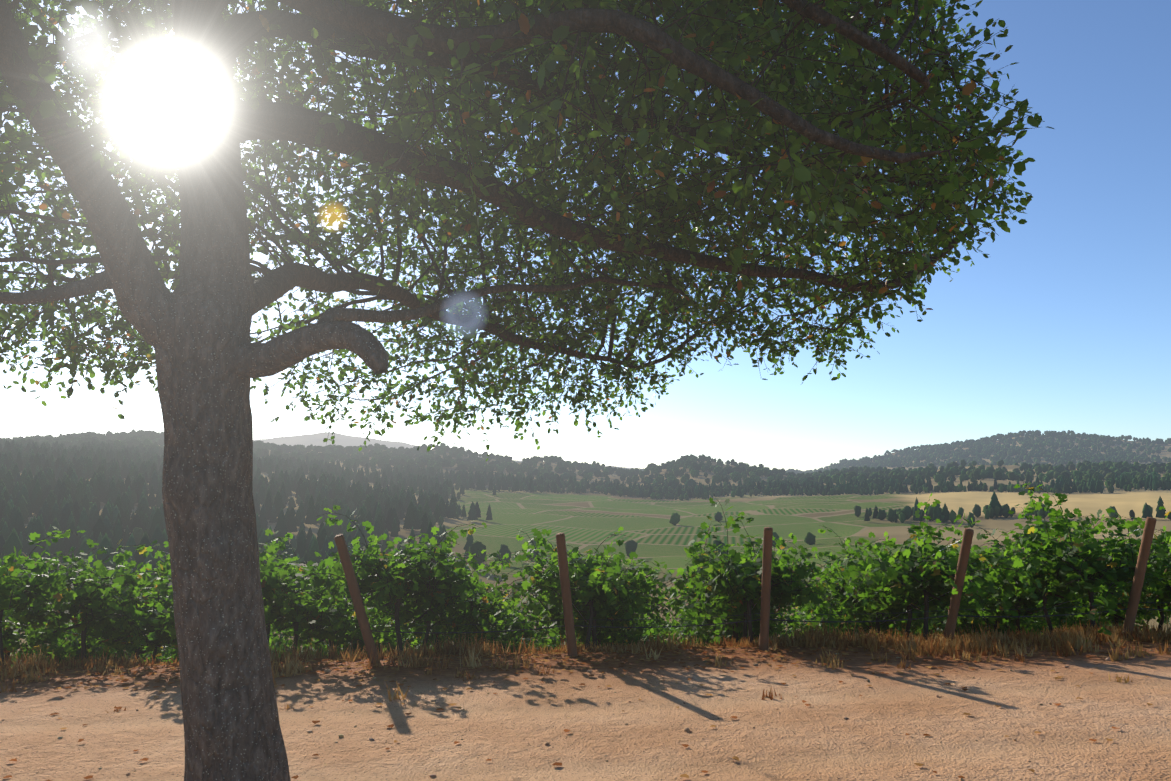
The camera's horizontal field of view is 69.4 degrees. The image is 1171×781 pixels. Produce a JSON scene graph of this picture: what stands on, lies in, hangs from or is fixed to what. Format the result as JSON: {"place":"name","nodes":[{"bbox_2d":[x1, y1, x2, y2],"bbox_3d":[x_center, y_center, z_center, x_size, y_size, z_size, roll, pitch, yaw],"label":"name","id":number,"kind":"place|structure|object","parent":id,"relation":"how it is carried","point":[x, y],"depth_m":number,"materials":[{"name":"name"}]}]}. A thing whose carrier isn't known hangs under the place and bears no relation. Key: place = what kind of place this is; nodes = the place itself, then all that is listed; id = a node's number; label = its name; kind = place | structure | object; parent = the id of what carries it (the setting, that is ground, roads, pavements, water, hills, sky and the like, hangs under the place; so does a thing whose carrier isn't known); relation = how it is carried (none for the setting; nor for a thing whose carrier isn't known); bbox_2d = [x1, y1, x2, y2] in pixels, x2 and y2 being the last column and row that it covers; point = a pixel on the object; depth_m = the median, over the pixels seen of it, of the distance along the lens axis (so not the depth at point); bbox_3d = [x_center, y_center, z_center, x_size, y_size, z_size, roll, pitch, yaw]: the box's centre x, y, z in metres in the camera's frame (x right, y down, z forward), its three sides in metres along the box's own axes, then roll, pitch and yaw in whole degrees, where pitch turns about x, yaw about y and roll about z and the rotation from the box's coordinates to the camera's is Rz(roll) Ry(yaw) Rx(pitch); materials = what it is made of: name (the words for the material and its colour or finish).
{"place":"outdoors","nodes":[
{"label":"outdoors","id":0,"kind":"place"},
{"bbox_2d":[0,432,1170,780],"bbox_3d":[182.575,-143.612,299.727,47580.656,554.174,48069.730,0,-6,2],"label":"ground","id":1,"kind":"structure","parent":0,"point":[506,726],"depth_m":6.91,"materials":[{"name":"brown soil"}]},
{"bbox_2d":[334,534,378,663],"bbox_3d":[-2.398,2.418,9.078,0.108,1.758,0.707,-5,-8,42],"label":"post","id":2,"kind":"object","parent":1,"relation":"on","point":[354,591],"depth_m":9.01,"materials":[{"name":"brown wood"}]},
{"bbox_2d":[0,0,1053,780],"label":"tree","id":3,"kind":"object","parent":1,"relation":"on","point":[860,210],"depth_m":4.79,"materials":[{"name":"green plant"}]},
{"bbox_2d":[556,533,577,656],"bbox_3d":[-0.188,2.423,9.278,0.106,1.732,0.575,-2,-6,20],"label":"post","id":4,"kind":"object","parent":1,"relation":"on","point":[566,595],"depth_m":9.21,"materials":[{"name":"brown wood"}]},
{"bbox_2d":[0,645,1166,780],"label":"ground pebbles","id":5,"kind":"object","parent":1,"relation":"on","point":[687,729],"depth_m":6.69,"materials":[{"name":"stone"}]},
{"bbox_2d":[0,429,1170,610],"bbox_3d":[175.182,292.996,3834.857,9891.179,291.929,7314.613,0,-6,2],"label":"forest trees","id":6,"kind":"object","parent":1,"relation":"on","point":[70,497],"depth_m":1268.77,"materials":[{"name":"green plant"}]},
{"bbox_2d":[0,617,1170,712],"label":"dry grass","id":7,"kind":"structure","parent":1,"relation":"on","point":[1066,639],"depth_m":9.53,"materials":[{"name":"brown plant"}]},
{"bbox_2d":[0,637,1170,780],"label":"fallen leaves","id":8,"kind":"object","parent":1,"relation":"on","point":[678,652],"depth_m":8.81,"materials":[{"name":"brown plant"}]},
{"bbox_2d":[0,478,1170,666],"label":"vine","id":9,"kind":"object","parent":1,"relation":"on","point":[273,592],"depth_m":10.73,"materials":[{"name":"green plant"}]},
{"bbox_2d":[2,528,1160,655],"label":"trellis wires","id":10,"kind":"object","parent":9,"relation":"attached to","point":[572,603],"depth_m":10.63,"materials":[{"name":"grey metal"}]},
{"bbox_2d":[759,527,772,650],"bbox_3d":[2.023,2.411,9.509,0.108,1.755,0.458,0,-6,-5],"label":"post","id":11,"kind":"object","parent":1,"relation":"on","point":[765,591],"depth_m":9.45,"materials":[{"name":"brown wood"}]},
{"bbox_2d":[943,528,973,640],"bbox_3d":[4.228,2.427,9.682,0.108,1.709,0.584,3,-6,-24],"label":"post","id":12,"kind":"object","parent":1,"relation":"on","point":[959,579],"depth_m":9.60,"materials":[{"name":"brown wood"}]},
{"bbox_2d":[1123,517,1155,639],"bbox_3d":[6.447,2.383,9.918,0.107,1.798,0.537,4,-7,-37],"label":"post","id":13,"kind":"object","parent":1,"relation":"on","point":[1140,571],"depth_m":9.86,"materials":[{"name":"brown wood"}]},
{"bbox_2d":[0,0,1170,470],"label":"sky","id":14,"kind":"structure","parent":0,"point":[1064,324],"materials":[{"name":"blue"}]},
{"bbox_2d":[369,602,1170,633],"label":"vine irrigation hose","id":15,"kind":"object","parent":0,"point":[757,620],"depth_m":9.49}
]}

